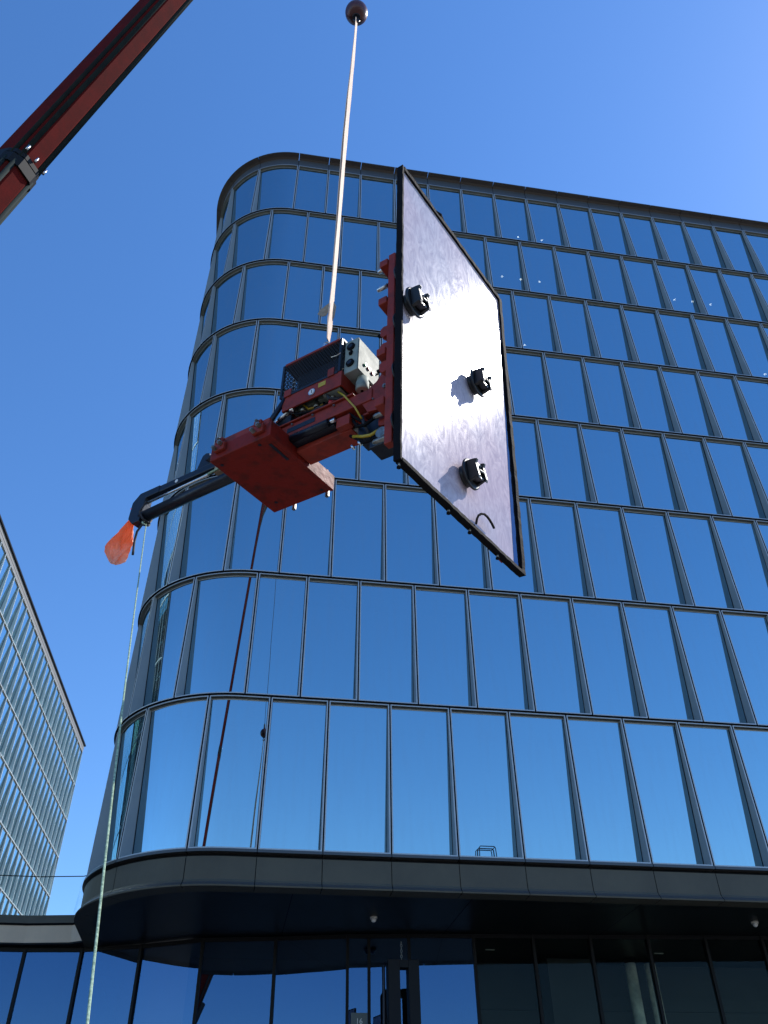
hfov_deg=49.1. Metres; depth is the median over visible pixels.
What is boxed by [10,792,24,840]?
window
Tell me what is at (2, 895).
window
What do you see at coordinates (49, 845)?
window
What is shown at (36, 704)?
window
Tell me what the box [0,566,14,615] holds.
window
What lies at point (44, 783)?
window
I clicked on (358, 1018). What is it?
number plaque
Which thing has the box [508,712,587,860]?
window
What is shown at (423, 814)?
window
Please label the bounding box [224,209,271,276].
window
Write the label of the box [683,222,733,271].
window
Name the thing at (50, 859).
window
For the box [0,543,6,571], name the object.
window
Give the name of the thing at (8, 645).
window
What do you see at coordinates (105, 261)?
sky
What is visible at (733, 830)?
window
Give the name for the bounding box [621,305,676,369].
window
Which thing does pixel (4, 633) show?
window
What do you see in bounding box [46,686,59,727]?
window
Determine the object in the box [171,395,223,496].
window
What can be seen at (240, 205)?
window
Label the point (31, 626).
window
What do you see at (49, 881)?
window
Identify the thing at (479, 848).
step rail
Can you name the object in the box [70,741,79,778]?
window
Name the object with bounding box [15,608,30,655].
window
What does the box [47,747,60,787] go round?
window
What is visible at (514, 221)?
window
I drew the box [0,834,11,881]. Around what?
window
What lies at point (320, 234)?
window
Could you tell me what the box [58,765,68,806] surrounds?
window
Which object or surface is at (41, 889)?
window
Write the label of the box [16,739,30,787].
window
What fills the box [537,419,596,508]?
window
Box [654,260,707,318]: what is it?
window
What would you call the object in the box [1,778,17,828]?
window
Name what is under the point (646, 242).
window
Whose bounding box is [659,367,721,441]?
window
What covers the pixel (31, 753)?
window
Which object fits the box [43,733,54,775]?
window
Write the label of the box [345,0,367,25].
hook ball
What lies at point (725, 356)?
window
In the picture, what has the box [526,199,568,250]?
window
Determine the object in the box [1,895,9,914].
window
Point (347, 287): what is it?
window
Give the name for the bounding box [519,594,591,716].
window
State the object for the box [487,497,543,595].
window
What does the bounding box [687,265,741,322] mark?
window
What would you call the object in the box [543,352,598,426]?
window
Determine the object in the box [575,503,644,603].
window
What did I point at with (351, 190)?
window
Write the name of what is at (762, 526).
window
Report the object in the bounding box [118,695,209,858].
window
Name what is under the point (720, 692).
window
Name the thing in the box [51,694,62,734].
window
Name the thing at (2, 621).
window
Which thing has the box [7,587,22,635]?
window
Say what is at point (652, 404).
window
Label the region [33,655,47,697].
window
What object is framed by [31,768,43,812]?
window
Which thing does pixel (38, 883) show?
window
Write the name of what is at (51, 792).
window
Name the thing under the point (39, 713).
window
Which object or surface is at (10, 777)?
window
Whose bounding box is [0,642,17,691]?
window
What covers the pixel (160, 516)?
window
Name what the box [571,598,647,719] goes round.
window
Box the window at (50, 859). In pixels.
[42,846,54,889]
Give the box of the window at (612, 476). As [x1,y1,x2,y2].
[579,424,642,512]
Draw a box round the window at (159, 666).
[129,577,195,716]
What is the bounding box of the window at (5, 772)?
[0,763,8,801]
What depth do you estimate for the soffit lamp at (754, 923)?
20.01 m
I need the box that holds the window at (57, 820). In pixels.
[50,805,61,846]
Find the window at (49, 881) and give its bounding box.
[46,851,56,893]
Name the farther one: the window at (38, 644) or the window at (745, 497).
the window at (38, 644)
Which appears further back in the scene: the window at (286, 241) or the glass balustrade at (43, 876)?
the window at (286, 241)
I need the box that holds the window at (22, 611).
[10,598,26,645]
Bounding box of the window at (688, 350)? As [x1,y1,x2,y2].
[657,310,714,372]
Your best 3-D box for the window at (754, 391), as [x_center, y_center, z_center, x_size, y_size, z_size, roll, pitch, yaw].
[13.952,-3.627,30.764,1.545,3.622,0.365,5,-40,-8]
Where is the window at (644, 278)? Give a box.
[621,256,672,313]
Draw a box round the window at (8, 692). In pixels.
[5,652,20,700]
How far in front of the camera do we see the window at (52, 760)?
76.91 m
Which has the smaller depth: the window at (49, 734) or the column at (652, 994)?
the column at (652, 994)
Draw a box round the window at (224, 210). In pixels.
[210,189,231,263]
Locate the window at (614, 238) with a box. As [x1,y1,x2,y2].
[590,208,635,258]
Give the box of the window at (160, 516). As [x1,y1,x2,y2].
[138,516,160,625]
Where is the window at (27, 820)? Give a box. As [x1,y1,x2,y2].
[18,805,31,853]
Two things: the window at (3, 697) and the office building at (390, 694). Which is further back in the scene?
the window at (3, 697)
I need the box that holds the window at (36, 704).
[26,695,39,740]
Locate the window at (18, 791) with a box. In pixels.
[6,785,21,834]
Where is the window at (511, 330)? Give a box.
[493,288,521,352]
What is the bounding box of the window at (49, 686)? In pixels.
[42,671,53,713]
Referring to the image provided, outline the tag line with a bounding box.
[86,524,146,1023]
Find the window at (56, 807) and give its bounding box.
[47,799,58,841]
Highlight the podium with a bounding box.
[0,915,84,947]
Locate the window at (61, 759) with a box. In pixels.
[52,754,63,793]
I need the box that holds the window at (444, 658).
[414,585,476,708]
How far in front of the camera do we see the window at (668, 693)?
22.90 m
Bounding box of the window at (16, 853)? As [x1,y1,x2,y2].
[4,846,19,896]
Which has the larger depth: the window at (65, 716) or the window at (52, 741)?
the window at (65, 716)
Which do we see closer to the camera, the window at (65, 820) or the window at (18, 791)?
the window at (18, 791)
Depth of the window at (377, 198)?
36.01 m
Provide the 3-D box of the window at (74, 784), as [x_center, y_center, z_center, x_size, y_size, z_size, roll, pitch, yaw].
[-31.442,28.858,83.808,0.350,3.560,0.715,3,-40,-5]
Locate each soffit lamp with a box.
[370,916,376,922]
[751,921,758,926]
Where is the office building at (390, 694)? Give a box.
[0,152,767,1023]
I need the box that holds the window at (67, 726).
[59,715,70,755]
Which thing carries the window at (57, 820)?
in the neighbour building at (42, 744)
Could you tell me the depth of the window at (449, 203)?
36.63 m
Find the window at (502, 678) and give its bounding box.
[467,590,534,712]
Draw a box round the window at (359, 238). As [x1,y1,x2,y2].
[340,217,378,275]
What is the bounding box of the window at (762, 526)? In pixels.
[755,520,767,553]
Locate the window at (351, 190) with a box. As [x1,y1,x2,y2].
[326,170,360,218]
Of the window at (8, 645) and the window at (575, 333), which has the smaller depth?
the window at (575, 333)
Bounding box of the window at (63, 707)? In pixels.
[54,702,65,741]
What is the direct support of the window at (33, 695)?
in the neighbour building at (42, 744)
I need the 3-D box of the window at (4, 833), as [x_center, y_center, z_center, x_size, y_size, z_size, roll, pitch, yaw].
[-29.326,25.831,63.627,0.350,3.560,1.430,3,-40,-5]
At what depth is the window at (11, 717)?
64.27 m
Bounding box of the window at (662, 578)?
[621,507,693,607]
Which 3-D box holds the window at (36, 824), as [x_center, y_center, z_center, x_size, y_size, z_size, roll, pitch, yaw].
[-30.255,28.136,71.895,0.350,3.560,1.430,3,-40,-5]
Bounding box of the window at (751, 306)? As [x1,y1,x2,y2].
[719,269,767,325]
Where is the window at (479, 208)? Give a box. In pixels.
[461,189,500,241]
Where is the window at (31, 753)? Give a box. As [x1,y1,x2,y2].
[17,747,33,793]
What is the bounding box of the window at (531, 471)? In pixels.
[512,416,550,503]
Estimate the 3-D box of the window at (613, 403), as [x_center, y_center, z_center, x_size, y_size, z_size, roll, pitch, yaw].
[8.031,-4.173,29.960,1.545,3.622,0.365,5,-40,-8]
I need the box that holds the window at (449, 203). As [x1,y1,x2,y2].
[428,184,465,233]
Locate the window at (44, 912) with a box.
[42,893,49,914]
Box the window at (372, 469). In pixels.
[359,445,407,490]
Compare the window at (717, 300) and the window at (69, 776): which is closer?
the window at (717, 300)
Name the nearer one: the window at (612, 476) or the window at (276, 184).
the window at (612, 476)
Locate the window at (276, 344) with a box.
[248,320,299,393]
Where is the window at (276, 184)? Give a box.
[251,164,297,213]
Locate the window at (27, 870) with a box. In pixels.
[16,863,30,911]
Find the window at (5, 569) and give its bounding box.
[0,554,10,596]
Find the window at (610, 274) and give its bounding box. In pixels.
[588,251,637,309]
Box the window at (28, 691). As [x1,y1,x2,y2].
[16,679,32,726]
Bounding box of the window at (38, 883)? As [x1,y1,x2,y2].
[29,878,40,914]
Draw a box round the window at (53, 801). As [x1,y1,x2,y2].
[44,793,55,835]
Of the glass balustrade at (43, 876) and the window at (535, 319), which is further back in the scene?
the window at (535, 319)
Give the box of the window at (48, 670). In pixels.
[38,663,50,706]
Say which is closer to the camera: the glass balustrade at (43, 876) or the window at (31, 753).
the glass balustrade at (43, 876)
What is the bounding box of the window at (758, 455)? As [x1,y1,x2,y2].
[744,442,767,500]
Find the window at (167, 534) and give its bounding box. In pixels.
[140,487,187,610]
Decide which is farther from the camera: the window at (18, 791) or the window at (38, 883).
the window at (38, 883)
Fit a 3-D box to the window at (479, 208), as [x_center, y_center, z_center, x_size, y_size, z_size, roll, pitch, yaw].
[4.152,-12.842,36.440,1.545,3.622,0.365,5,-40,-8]
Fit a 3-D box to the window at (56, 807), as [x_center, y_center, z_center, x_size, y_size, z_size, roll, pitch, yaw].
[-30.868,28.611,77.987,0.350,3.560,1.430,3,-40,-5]
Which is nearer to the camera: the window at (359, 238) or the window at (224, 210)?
the window at (359, 238)
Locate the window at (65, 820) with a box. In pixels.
[56,816,66,856]
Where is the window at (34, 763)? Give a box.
[23,754,37,799]
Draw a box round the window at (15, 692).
[9,661,24,709]
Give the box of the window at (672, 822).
[622,719,712,865]
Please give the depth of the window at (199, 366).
29.55 m
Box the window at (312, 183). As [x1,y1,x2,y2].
[293,166,328,214]
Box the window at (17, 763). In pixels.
[12,731,26,779]
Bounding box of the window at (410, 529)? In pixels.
[384,484,438,586]
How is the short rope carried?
hanging from the vacuum lifter
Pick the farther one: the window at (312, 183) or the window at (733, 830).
the window at (312, 183)
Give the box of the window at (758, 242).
[743,230,767,275]
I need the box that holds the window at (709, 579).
[667,512,742,611]
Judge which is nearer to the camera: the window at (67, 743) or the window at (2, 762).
the window at (2, 762)
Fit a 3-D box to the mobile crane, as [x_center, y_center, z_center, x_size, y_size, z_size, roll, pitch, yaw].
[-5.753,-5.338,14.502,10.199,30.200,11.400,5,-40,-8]
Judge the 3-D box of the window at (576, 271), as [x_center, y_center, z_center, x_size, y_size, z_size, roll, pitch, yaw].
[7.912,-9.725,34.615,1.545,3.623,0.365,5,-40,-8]
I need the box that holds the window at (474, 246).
[453,232,491,285]
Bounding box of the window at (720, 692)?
[671,606,756,726]
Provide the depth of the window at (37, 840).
73.43 m
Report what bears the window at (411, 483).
in the office building at (390, 694)
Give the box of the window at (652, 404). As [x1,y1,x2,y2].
[621,362,681,437]
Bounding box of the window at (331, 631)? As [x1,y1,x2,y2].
[300,577,359,701]
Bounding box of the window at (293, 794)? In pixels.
[257,697,328,850]
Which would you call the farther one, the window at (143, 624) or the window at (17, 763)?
the window at (17, 763)
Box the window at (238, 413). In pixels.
[210,389,275,476]
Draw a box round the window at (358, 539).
[331,480,384,582]
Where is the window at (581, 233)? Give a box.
[558,203,602,255]
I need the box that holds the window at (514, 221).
[494,194,534,244]
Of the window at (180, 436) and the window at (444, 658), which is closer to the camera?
the window at (444, 658)
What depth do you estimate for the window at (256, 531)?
23.49 m
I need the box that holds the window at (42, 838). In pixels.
[33,829,45,874]
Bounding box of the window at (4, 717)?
[0,698,10,743]
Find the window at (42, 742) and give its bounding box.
[36,719,48,763]
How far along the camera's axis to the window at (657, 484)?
27.81 m
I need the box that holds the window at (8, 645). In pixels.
[0,633,12,682]
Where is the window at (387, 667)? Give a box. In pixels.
[358,581,417,705]
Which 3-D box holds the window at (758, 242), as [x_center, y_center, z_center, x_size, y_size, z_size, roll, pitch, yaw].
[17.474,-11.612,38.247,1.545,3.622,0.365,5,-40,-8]
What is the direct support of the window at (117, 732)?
in the office building at (390, 694)
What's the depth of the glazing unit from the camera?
6.31 m
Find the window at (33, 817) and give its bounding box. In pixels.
[22,811,35,858]
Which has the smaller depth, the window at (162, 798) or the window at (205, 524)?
the window at (162, 798)
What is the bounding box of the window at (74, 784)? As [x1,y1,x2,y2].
[66,784,74,818]
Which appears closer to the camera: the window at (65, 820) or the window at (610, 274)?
the window at (610, 274)
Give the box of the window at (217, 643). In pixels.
[175,572,258,698]
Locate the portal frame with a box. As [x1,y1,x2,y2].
[382,944,420,1023]
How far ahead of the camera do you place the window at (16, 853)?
67.29 m
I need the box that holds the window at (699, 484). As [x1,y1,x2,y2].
[663,433,731,519]
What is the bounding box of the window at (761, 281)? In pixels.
[751,274,767,306]
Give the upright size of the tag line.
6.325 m
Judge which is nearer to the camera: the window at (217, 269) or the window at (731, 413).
the window at (731, 413)
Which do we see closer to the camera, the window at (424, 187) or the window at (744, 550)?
the window at (744, 550)
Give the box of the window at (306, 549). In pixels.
[279,479,334,577]
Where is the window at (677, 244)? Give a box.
[652,217,701,267]
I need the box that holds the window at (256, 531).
[224,484,284,573]
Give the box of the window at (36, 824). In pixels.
[25,818,38,863]
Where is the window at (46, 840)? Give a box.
[36,835,48,879]
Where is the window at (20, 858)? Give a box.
[8,852,22,901]
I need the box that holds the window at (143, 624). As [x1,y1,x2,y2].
[114,597,153,741]
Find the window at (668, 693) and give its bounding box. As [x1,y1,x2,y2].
[621,602,702,722]
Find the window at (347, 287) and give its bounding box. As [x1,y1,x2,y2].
[320,266,359,333]
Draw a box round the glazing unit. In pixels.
[393,165,525,577]
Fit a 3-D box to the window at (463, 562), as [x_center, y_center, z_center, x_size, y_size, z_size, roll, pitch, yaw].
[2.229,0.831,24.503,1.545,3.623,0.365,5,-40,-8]
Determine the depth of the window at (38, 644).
69.93 m
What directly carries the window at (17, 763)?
in the neighbour building at (42, 744)
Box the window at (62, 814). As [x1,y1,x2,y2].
[53,811,64,851]
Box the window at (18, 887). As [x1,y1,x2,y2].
[12,857,26,906]
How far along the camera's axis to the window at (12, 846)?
66.21 m
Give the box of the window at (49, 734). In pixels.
[40,726,51,769]
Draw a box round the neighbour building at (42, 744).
[0,515,85,914]
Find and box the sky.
[0,0,767,914]
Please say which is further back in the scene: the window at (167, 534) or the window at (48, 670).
the window at (48, 670)
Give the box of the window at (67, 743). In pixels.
[63,722,72,760]
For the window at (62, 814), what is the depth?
80.62 m
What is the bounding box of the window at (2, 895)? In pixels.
[0,890,5,914]
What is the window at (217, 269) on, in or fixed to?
in the office building at (390, 694)
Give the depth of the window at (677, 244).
37.81 m
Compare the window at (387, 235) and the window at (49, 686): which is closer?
the window at (387, 235)
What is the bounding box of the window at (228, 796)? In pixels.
[188,695,270,848]
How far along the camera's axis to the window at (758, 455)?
28.98 m
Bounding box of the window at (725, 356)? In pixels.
[692,314,750,379]
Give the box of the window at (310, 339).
[294,323,338,389]
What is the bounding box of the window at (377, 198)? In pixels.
[360,175,395,226]
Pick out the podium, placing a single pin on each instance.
(41, 931)
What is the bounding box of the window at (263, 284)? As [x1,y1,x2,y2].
[234,260,288,324]
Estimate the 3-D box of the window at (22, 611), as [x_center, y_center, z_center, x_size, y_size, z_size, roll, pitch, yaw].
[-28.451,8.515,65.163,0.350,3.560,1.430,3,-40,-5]
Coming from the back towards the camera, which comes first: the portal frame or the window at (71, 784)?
the window at (71, 784)
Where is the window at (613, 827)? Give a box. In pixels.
[565,715,650,863]
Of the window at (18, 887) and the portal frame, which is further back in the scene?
the window at (18, 887)
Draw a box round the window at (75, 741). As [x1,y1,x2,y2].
[68,735,77,772]
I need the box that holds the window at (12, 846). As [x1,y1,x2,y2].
[0,840,15,891]
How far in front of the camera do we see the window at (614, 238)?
37.40 m
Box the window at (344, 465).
[319,445,358,485]
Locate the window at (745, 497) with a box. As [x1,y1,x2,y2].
[704,437,767,520]
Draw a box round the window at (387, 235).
[379,222,395,273]
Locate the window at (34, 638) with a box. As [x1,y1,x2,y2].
[23,628,37,673]
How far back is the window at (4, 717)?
63.43 m
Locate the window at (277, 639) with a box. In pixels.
[245,573,307,698]
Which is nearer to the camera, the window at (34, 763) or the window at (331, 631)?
the window at (331, 631)
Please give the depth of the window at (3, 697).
62.67 m
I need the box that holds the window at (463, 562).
[434,499,491,590]
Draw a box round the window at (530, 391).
[506,348,556,422]
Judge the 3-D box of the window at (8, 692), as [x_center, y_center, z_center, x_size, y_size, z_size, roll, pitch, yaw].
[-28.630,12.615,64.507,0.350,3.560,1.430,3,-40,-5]
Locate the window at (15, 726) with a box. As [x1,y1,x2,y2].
[0,715,18,765]
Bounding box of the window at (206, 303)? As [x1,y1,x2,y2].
[188,287,212,375]
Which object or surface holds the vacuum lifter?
hanging from the shackle
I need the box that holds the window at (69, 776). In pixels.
[61,772,70,811]
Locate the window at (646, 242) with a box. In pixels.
[621,213,668,264]
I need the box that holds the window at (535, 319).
[512,291,561,356]
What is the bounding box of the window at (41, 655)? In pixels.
[31,646,44,690]
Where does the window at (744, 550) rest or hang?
in the office building at (390, 694)
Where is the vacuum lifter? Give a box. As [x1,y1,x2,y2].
[128,252,501,562]
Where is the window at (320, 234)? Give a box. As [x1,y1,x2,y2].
[303,212,341,271]
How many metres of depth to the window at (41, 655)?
71.02 m
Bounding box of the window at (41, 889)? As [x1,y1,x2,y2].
[33,884,43,914]
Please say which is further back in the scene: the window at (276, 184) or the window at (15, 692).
the window at (15, 692)
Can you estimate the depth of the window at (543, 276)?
34.55 m
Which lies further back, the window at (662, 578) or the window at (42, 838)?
the window at (42, 838)
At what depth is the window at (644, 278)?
35.16 m
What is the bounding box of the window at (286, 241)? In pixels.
[264,209,307,262]
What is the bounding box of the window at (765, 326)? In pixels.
[760,323,767,337]
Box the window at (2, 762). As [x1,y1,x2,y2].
[0,756,4,778]
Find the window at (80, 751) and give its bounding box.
[72,746,82,783]
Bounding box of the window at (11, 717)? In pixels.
[0,706,14,756]
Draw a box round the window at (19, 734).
[8,723,22,772]
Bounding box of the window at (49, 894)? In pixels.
[48,855,58,895]
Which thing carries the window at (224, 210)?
in the office building at (390, 694)
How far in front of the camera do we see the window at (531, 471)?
27.20 m
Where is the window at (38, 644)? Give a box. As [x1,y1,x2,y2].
[27,637,41,681]
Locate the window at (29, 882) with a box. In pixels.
[20,869,33,914]
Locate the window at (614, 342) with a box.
[585,300,638,366]
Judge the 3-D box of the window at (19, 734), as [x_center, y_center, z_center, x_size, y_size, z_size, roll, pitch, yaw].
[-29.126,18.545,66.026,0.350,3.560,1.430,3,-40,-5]
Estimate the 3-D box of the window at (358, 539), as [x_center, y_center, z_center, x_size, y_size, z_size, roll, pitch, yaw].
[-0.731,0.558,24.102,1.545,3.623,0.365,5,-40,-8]
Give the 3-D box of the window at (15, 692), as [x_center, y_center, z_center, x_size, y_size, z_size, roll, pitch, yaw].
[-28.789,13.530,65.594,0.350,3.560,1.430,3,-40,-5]
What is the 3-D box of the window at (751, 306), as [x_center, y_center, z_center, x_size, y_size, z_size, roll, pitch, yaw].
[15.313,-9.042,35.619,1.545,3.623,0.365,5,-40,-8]
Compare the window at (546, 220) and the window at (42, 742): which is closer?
the window at (546, 220)
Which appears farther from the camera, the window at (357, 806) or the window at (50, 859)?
the window at (50, 859)
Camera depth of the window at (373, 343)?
29.73 m
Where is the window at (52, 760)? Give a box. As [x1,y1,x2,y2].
[46,740,57,781]
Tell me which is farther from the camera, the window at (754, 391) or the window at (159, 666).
the window at (754, 391)
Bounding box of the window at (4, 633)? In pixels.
[0,622,8,658]
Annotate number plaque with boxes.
[351,1013,366,1023]
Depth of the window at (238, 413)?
26.74 m
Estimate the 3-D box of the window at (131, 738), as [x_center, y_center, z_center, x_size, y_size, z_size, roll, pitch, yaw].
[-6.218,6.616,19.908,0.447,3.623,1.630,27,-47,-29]
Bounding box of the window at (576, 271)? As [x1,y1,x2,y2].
[554,246,601,304]
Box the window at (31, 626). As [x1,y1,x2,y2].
[20,619,34,664]
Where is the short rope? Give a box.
[131,520,149,554]
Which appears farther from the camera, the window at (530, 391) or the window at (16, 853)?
the window at (16, 853)
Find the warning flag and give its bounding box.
[104,508,133,564]
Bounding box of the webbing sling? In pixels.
[318,18,356,341]
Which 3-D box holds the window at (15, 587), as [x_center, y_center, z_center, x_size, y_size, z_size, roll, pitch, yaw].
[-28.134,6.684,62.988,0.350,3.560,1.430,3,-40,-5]
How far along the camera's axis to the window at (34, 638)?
68.83 m
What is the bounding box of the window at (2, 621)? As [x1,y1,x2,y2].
[0,612,4,633]
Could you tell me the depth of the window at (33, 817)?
71.23 m
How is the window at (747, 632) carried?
in the office building at (390, 694)
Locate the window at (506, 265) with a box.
[485,237,528,293]
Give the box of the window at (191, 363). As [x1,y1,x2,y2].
[174,363,191,446]
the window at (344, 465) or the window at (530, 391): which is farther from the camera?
the window at (530, 391)
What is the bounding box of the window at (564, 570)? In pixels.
[529,498,594,599]
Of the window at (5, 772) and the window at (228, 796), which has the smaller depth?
the window at (228, 796)
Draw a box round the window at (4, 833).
[0,826,7,859]
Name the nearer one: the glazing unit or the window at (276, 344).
the glazing unit
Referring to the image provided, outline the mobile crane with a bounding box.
[0,0,192,224]
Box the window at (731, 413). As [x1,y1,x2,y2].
[697,371,761,446]
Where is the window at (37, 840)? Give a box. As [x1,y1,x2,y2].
[29,823,41,869]
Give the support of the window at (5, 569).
in the neighbour building at (42, 744)
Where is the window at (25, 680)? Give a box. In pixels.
[14,670,28,718]
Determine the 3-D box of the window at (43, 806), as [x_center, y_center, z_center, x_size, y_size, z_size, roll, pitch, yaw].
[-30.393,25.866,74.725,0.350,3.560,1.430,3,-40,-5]
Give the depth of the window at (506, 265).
34.36 m
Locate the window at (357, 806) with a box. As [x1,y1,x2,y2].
[323,701,390,853]
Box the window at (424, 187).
[394,180,428,223]
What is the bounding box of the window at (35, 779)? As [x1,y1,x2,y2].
[27,762,40,806]
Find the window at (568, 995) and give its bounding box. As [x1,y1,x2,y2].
[538,958,599,1023]
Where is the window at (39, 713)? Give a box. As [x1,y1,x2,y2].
[29,704,42,748]
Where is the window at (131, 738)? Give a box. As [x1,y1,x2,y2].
[87,708,147,874]
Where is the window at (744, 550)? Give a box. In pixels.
[711,516,767,613]
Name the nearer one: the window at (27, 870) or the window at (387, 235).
the window at (387, 235)
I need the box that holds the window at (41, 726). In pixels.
[33,712,45,755]
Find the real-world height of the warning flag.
0.559 m
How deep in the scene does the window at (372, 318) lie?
31.25 m
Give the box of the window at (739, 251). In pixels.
[713,226,765,275]
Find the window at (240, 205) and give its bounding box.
[222,169,258,233]
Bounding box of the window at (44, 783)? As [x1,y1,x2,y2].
[34,774,47,819]
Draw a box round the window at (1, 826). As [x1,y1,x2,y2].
[0,822,2,836]
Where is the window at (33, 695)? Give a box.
[19,688,35,734]
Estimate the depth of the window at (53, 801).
77.35 m
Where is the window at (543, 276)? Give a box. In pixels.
[519,242,565,297]
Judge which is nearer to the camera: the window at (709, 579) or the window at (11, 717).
the window at (709, 579)
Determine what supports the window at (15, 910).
in the neighbour building at (42, 744)
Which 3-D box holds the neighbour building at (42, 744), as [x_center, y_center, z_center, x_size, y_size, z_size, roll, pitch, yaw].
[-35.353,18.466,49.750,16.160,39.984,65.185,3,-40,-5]
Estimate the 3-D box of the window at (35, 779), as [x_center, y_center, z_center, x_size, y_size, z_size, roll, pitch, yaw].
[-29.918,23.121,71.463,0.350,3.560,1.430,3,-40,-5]
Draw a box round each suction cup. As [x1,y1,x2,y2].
[403,285,430,318]
[459,458,487,490]
[467,367,491,396]
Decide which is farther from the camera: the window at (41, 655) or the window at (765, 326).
the window at (41, 655)
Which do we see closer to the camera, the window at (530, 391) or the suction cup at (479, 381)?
the suction cup at (479, 381)
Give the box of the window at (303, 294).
[282,262,323,328]
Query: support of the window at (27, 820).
in the neighbour building at (42, 744)
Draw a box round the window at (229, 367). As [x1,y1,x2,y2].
[201,320,257,404]
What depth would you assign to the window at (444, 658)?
22.09 m
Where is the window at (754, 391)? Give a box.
[734,376,767,447]
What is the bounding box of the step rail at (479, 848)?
[477,845,496,856]
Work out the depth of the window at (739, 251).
38.22 m
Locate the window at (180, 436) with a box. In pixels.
[157,416,187,526]
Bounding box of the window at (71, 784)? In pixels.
[63,777,73,816]
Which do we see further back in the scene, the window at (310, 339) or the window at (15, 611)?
the window at (15, 611)
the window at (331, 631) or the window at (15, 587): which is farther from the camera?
the window at (15, 587)
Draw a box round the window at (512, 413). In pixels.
[509,388,513,415]
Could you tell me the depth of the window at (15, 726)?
65.33 m
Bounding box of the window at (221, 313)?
[201,265,243,344]
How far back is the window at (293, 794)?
19.25 m
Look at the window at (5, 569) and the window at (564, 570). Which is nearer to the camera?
the window at (564, 570)
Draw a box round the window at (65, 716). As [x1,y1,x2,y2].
[57,708,67,748]
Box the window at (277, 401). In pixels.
[274,390,283,421]
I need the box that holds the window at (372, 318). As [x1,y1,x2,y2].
[359,271,387,335]
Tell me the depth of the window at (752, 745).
21.37 m
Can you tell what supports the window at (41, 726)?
in the neighbour building at (42, 744)
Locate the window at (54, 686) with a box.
[45,679,56,720]
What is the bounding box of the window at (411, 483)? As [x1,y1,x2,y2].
[407,474,425,492]
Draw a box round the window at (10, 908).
[6,901,13,914]
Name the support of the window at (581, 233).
in the office building at (390, 694)
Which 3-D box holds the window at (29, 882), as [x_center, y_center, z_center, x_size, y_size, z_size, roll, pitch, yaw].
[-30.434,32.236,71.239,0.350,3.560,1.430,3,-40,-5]
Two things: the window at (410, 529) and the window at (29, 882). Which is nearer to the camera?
the window at (410, 529)
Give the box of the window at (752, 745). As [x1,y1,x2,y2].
[731,725,767,846]
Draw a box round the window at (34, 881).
[24,873,36,914]
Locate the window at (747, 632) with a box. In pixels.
[720,610,767,726]
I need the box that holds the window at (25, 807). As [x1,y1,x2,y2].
[14,798,28,847]
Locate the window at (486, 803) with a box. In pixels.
[449,708,523,858]
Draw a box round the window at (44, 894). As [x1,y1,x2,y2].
[38,889,46,914]
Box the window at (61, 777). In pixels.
[55,760,65,800]
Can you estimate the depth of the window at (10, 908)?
67.35 m
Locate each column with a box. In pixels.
[624,962,646,1023]
[644,963,666,1023]
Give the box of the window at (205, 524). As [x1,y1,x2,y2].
[168,476,236,586]
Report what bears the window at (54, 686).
in the neighbour building at (42, 744)
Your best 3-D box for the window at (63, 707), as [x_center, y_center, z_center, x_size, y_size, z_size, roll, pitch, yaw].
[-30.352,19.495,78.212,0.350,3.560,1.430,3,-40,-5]
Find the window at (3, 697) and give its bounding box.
[0,689,6,719]
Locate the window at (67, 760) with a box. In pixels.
[65,728,75,767]
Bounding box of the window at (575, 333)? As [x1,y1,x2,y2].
[549,295,600,359]
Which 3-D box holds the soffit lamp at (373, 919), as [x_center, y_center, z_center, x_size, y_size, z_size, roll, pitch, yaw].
[-0.238,9.306,19.179,0.166,0.120,0.170,5,-40,-8]
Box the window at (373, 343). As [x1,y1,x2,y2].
[339,328,380,377]
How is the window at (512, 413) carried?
in the office building at (390, 694)
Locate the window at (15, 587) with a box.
[3,577,18,625]
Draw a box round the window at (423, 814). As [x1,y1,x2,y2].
[389,704,457,855]
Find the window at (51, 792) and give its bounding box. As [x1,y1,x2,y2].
[41,787,53,829]
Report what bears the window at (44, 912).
in the neighbour building at (42, 744)
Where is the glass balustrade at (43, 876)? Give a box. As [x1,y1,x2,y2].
[0,875,86,876]
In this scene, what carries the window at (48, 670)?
in the neighbour building at (42, 744)
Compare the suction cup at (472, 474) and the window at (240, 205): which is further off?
the window at (240, 205)
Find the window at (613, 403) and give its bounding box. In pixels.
[582,357,640,433]
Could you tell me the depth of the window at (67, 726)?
80.87 m
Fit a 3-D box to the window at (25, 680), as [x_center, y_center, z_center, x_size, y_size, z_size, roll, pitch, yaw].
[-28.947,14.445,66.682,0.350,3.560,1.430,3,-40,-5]
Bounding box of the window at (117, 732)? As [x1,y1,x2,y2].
[87,732,117,872]
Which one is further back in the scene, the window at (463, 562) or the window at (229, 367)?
the window at (229, 367)
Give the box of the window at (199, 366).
[177,335,214,430]
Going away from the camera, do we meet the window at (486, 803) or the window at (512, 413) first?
the window at (486, 803)
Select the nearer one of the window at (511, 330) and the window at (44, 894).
the window at (511, 330)
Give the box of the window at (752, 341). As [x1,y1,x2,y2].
[726,319,767,378]
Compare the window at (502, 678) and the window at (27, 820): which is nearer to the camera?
the window at (502, 678)
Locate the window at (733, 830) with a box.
[677,722,767,867]
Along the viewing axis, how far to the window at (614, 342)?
32.51 m
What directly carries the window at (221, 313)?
in the office building at (390, 694)
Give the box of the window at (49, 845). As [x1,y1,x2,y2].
[39,841,51,884]
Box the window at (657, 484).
[621,428,686,516]
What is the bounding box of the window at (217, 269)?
[203,224,234,301]
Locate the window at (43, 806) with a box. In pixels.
[38,781,50,824]
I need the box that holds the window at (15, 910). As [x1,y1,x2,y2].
[12,906,17,914]
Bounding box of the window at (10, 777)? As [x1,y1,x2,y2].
[0,770,13,821]

